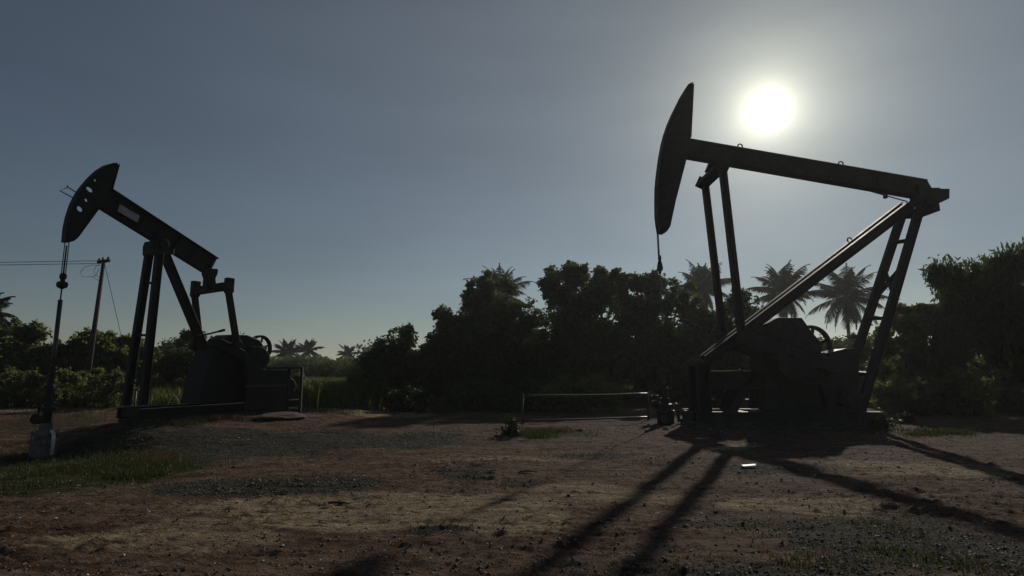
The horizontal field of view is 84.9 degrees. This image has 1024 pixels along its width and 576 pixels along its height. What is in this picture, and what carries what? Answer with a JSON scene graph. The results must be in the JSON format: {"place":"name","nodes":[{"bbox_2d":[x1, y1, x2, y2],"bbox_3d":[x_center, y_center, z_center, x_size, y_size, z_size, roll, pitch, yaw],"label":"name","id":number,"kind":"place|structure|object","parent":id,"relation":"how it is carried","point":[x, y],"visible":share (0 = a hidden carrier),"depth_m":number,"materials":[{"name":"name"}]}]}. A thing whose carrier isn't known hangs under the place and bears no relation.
{"place":"outdoors","nodes":[
{"label":"outdoors","id":0,"kind":"place"},
{"bbox_2d":[0,404,593,469],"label":"dry grass","id":1,"kind":"structure","parent":0,"point":[241,417],"depth_m":14.59,"materials":[{"name":"plant"}]},
{"bbox_2d":[0,392,1023,575],"bbox_3d":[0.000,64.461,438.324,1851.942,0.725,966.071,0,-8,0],"label":"ground","id":2,"kind":"structure","parent":0,"point":[302,522],"depth_m":7.50,"materials":[{"name":"brown soil"}]},
{"bbox_2d":[0,292,17,328],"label":"palm tree","id":3,"kind":"object","parent":2,"relation":"on","point":[3,304],"visible":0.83,"depth_m":34.77,"materials":[{"name":"green plant"}]},
{"bbox_2d":[0,364,45,406],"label":"bush","id":4,"kind":"object","parent":2,"relation":"on","point":[13,384],"visible":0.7,"depth_m":24.63,"materials":[{"name":"green plant"}]},
{"bbox_2d":[0,317,66,378],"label":"broadleaf tree","id":5,"kind":"object","parent":2,"relation":"on","point":[22,348],"visible":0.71,"depth_m":27.91,"materials":[{"name":"green plant"}]},
{"bbox_2d":[28,375,59,459],"bbox_3d":[-11.417,3.183,13.694,0.738,2.100,0.592,2,-8,-16],"label":"wellhead","id":6,"kind":"object","parent":2,"relation":"on","point":[44,442],"visible":0.98,"depth_m":13.58,"materials":[{"name":"paint"}]},
{"bbox_2d":[28,366,98,406],"bbox_3d":[-19.978,4.576,25.104,2.554,2.185,3.088,0,-8,0],"label":"bush","id":7,"kind":"object","parent":2,"relation":"on","point":[66,374],"visible":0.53,"depth_m":24.95,"materials":[{"name":"green plant"}]},
{"bbox_2d":[32,327,135,391],"bbox_3d":[-22.495,4.041,29.324,5.377,4.180,3.918,0,-8,0],"label":"broadleaf tree","id":8,"kind":"object","parent":2,"relation":"on","point":[109,354],"visible":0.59,"depth_m":28.90,"materials":[{"name":"green plant"}]},
{"bbox_2d":[74,366,138,407],"bbox_3d":[-17.744,4.502,24.411,2.652,2.172,3.473,3,-9,-23],"label":"bush","id":9,"kind":"object","parent":2,"relation":"on","point":[112,389],"visible":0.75,"depth_m":23.77,"materials":[{"name":"green plant"}]},
{"bbox_2d":[80,257,136,402],"bbox_3d":[-19.433,2.131,26.970,3.399,7.419,0.247,0,-8,0],"label":"utility pole","id":10,"kind":"object","parent":2,"relation":"on","point":[102,261],"visible":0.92,"depth_m":27.04,"materials":[{"name":"brown wood"}]},
{"bbox_2d":[0,261,71,262],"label":"power line","id":11,"kind":"object","parent":10,"relation":"attached to","point":[44,261],"visible":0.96,"depth_m":27.42,"materials":[{"name":"metal"}]},
{"bbox_2d":[15,263,96,264],"bbox_3d":[-35.268,-1.114,27.837,29.701,0.182,0.028,0,-8,1],"label":"power line","id":12,"kind":"object","parent":10,"relation":"attached to","point":[50,264],"visible":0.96,"depth_m":27.71,"materials":[{"name":"metal"}]},
{"bbox_2d":[133,386,139,406],"bbox_3d":[-12.887,3.939,18.895,0.527,1.223,0.208,0,-8,0],"label":"pipe stand","id":13,"kind":"object","parent":2,"relation":"on","point":[135,389],"visible":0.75,"depth_m":18.91,"materials":[{"name":"grey metal"}]},
{"bbox_2d":[116,333,164,387],"bbox_3d":[-20.895,4.343,30.825,3.685,3.926,2.572,0,-8,0],"label":"broadleaf tree","id":14,"kind":"object","parent":2,"relation":"on","point":[126,339],"visible":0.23,"depth_m":30.61,"materials":[{"name":"green plant"}]},
{"bbox_2d":[151,371,186,390],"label":"bush","id":15,"kind":"object","parent":2,"relation":"on","point":[175,383],"visible":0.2,"depth_m":28.95,"materials":[{"name":"green plant"}]},
{"bbox_2d":[49,163,298,424],"bbox_3d":[-9.715,0.487,17.132,1.940,7.282,7.562,-4,-9,28],"label":"pump jack","id":16,"kind":"object","parent":2,"relation":"on","point":[215,384],"visible":0.94,"depth_m":16.39,"materials":[{"name":"paint"}]},
{"bbox_2d":[158,329,209,368],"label":"broadleaf tree","id":17,"kind":"object","parent":2,"relation":"on","point":[186,337],"visible":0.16,"depth_m":35.21,"materials":[{"name":"green plant"}]},
{"bbox_2d":[0,376,398,410],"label":"tall grass","id":18,"kind":"structure","parent":2,"relation":"on","point":[159,395],"depth_m":24.05,"materials":[{"name":"green plant"}]},
{"bbox_2d":[244,367,303,416],"bbox_3d":[-7.764,3.480,18.354,0.126,1.759,2.238,-4,-9,28],"label":"guard fence","id":19,"kind":"object","parent":2,"relation":"on","point":[268,389],"visible":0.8,"depth_m":18.13,"materials":[{"name":"metal"}]},
{"bbox_2d":[252,412,307,420],"bbox_3d":[-7.363,4.086,17.762,1.582,0.284,2.095,-1,-8,9],"label":"dirt mound","id":20,"kind":"object","parent":2,"relation":"on","point":[281,416],"visible":0.88,"depth_m":17.30,"materials":[{"name":"brown soil"}]},
{"bbox_2d":[271,338,299,358],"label":"palm tree","id":21,"kind":"object","parent":2,"relation":"on","point":[285,348],"visible":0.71,"depth_m":103.83,"materials":[{"name":"green plant"}]},
{"bbox_2d":[291,372,317,403],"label":"bush","id":22,"kind":"object","parent":2,"relation":"on","point":[296,379],"visible":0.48,"depth_m":23.10,"materials":[{"name":"green plant"}]},
{"bbox_2d":[291,339,325,358],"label":"palm tree","id":23,"kind":"object","parent":2,"relation":"on","point":[307,349],"visible":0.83,"depth_m":103.86,"materials":[{"name":"green plant"}]},
{"bbox_2d":[310,383,340,406],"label":"bush","id":24,"kind":"object","parent":2,"relation":"on","point":[328,391],"visible":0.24,"depth_m":24.62,"materials":[{"name":"green plant"}]},
{"bbox_2d":[327,499,349,503],"bbox_3d":[-2.247,2.761,7.234,0.335,0.050,0.102,0,-8,0],"label":"dead stick","id":25,"kind":"object","parent":2,"relation":"on","point":[336,502],"visible":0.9,"depth_m":7.20,"materials":[{"name":"brown wood"}]},
{"bbox_2d":[336,344,359,359],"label":"palm tree","id":26,"kind":"object","parent":2,"relation":"on","point":[347,351],"visible":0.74,"depth_m":118.85,"materials":[{"name":"green plant"}]},
{"bbox_2d":[357,381,389,407],"bbox_3d":[-6.001,4.717,24.412,1.665,1.356,1.566,0,-8,0],"label":"bush","id":27,"kind":"object","parent":2,"relation":"on","point":[369,390],"visible":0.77,"depth_m":24.31,"materials":[{"name":"green plant"}]},
{"bbox_2d":[351,322,451,396],"bbox_3d":[-6.344,4.467,33.106,6.180,4.888,4.421,3,-9,-21],"label":"broadleaf tree","id":28,"kind":"object","parent":2,"relation":"on","point":[393,361],"visible":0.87,"depth_m":32.41,"materials":[{"name":"green plant"}]},
{"bbox_2d":[381,385,434,412],"bbox_3d":[-3.982,4.469,21.873,1.756,1.370,1.787,-5,-10,33],"label":"bush","id":29,"kind":"object","parent":2,"relation":"on","point":[408,400],"visible":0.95,"depth_m":21.72,"materials":[{"name":"green plant"}]},
{"bbox_2d":[422,269,547,397],"bbox_3d":[-1.251,2.884,34.092,8.422,8.578,5.427,2,-8,-12],"label":"broadleaf tree","id":30,"kind":"object","parent":2,"relation":"on","point":[479,348],"visible":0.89,"depth_m":33.05,"materials":[{"name":"green plant"}]},
{"bbox_2d":[465,263,535,311],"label":"palm tree","id":31,"kind":"object","parent":2,"relation":"on","point":[498,275],"visible":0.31,"depth_m":59.86,"materials":[{"name":"green plant"}]},
{"bbox_2d":[496,416,527,435],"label":"bush","id":32,"kind":"object","parent":2,"relation":"on","point":[512,427],"visible":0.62,"depth_m":14.29,"materials":[{"name":"green plant"}]},
{"bbox_2d":[138,320,1011,397],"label":"undergrowth","id":33,"kind":"object","parent":2,"relation":"on","point":[177,361],"visible":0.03,"depth_m":34.53,"materials":[{"name":"green plant"}]},
{"bbox_2d":[514,260,653,397],"bbox_3d":[4.141,2.518,32.978,8.079,8.676,5.441,-3,-9,20],"label":"broadleaf tree","id":34,"kind":"object","parent":2,"relation":"on","point":[573,316],"visible":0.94,"depth_m":32.33,"materials":[{"name":"green plant"}]},
{"bbox_2d":[521,393,649,423],"bbox_3d":[2.415,3.875,17.882,4.438,0.993,0.066,3,-9,-17],"label":"pipe railing","id":35,"kind":"object","parent":2,"relation":"on","point":[522,402],"visible":0.94,"depth_m":17.84,"materials":[{"name":"grey metal"}]},
{"bbox_2d":[545,373,633,413],"bbox_3d":[2.968,4.248,22.268,3.371,1.784,3.095,0,-8,0],"label":"bush","id":36,"kind":"object","parent":2,"relation":"on","point":[588,386],"visible":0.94,"depth_m":21.62,"materials":[{"name":"green plant"}]},
{"bbox_2d":[269,352,979,365],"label":"woodland","id":37,"kind":"object","parent":2,"relation":"on","point":[271,358],"depth_m":86.39,"materials":[{"name":"green plant"}]},
{"bbox_2d":[612,269,697,397],"bbox_3d":[8.745,2.829,33.207,5.715,8.372,4.548,0,-8,0],"label":"broadleaf tree","id":38,"kind":"object","parent":2,"relation":"on","point":[648,324],"visible":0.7,"depth_m":32.97,"materials":[{"name":"green plant"}]},
{"bbox_2d":[650,382,679,423],"bbox_3d":[4.736,3.655,17.456,0.738,1.400,0.592,2,-8,-16],"label":"wellhead","id":39,"kind":"object","parent":2,"relation":"on","point":[665,410],"visible":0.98,"depth_m":17.28,"materials":[{"name":"paint"}]},
{"bbox_2d":[679,259,730,309],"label":"palm tree","id":40,"kind":"object","parent":2,"relation":"on","point":[701,277],"visible":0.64,"depth_m":59.80,"materials":[{"name":"green plant"}]},
{"bbox_2d":[666,287,763,398],"bbox_3d":[11.635,3.056,30.298,6.122,6.346,4.917,0,-8,0],"label":"broadleaf tree","id":41,"kind":"object","parent":2,"relation":"on","point":[696,337],"visible":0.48,"depth_m":30.50,"materials":[{"name":"green plant"}]},
{"bbox_2d":[741,464,755,466],"bbox_3d":[4.060,3.032,9.565,0.271,0.040,0.135,0,-8,0],"label":"plastic scrap","id":42,"kind":"object","parent":2,"relation":"on","point":[749,465],"visible":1,"depth_m":9.54,"materials":[{"name":"white plastic"}]},
{"bbox_2d":[743,260,821,317],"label":"palm tree","id":43,"kind":"object","parent":2,"relation":"on","point":[778,284],"visible":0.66,"depth_m":53.80,"materials":[{"name":"green plant"}]},
{"bbox_2d":[654,82,949,426],"bbox_3d":[9.453,-1.214,18.245,9.554,11.364,2.380,0,-8,0],"label":"pump jack","id":44,"kind":"object","parent":2,"relation":"on","point":[794,376],"visible":1,"depth_m":17.60,"materials":[{"name":"black metal"}]},
{"bbox_2d":[804,262,888,338],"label":"palm tree","id":45,"kind":"object","parent":2,"relation":"on","point":[844,292],"visible":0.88,"depth_m":53.79,"materials":[{"name":"green plant"}]},
{"bbox_2d":[835,331,873,398],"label":"broadleaf tree","id":46,"kind":"object","parent":2,"relation":"on","point":[866,353],"visible":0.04,"depth_m":30.03,"materials":[{"name":"green plant"}]},
{"bbox_2d":[865,412,916,428],"bbox_3d":[11.268,4.059,16.698,2.949,0.897,0.880,7,-11,-42],"label":"bush","id":47,"kind":"object","parent":2,"relation":"on","point":[880,421],"visible":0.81,"depth_m":16.00,"materials":[{"name":"green plant"}]},
{"bbox_2d":[869,372,949,415],"bbox_3d":[15.030,4.214,21.197,2.978,2.069,2.229,5,-10,-31],"label":"bush","id":48,"kind":"object","parent":2,"relation":"on","point":[893,397],"visible":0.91,"depth_m":20.84,"materials":[{"name":"green plant"}]},
{"bbox_2d":[860,297,970,391],"bbox_3d":[17.111,2.829,23.748,5.182,4.926,3.517,4,-9,-24],"label":"broadleaf tree","id":49,"kind":"object","parent":2,"relation":"on","point":[912,324],"visible":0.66,"depth_m":23.37,"materials":[{"name":"green plant"}]},
{"bbox_2d":[916,365,1000,417],"bbox_3d":[16.489,4.079,21.154,2.492,2.310,3.082,0,-8,0],"label":"bush","id":50,"kind":"object","parent":2,"relation":"on","point":[960,394],"visible":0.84,"depth_m":20.36,"materials":[{"name":"green plant"}]},
{"bbox_2d":[918,236,1023,387],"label":"broadleaf tree","id":51,"kind":"object","parent":2,"relation":"on","point":[983,316],"visible":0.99,"depth_m":22.50,"materials":[{"name":"green plant"}]},
{"bbox_2d":[976,364,1023,413],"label":"bush","id":52,"kind":"object","parent":2,"relation":"on","point":[1010,399],"visible":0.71,"depth_m":21.59,"materials":[{"name":"green plant"}]},
{"bbox_2d":[0,403,1023,575],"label":"grass","id":53,"kind":"structure","parent":0,"point":[121,468],"depth_m":9.93,"materials":[{"name":"green plant"}]},
{"bbox_2d":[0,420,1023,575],"bbox_3d":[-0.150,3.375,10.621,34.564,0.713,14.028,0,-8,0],"label":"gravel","id":54,"kind":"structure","parent":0,"point":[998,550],"depth_m":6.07,"materials":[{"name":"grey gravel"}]},
{"bbox_2d":[0,0,1023,359],"label":"sky","id":55,"kind":"structure","parent":0,"point":[349,164],"materials":[{"name":"blue"}]}
]}

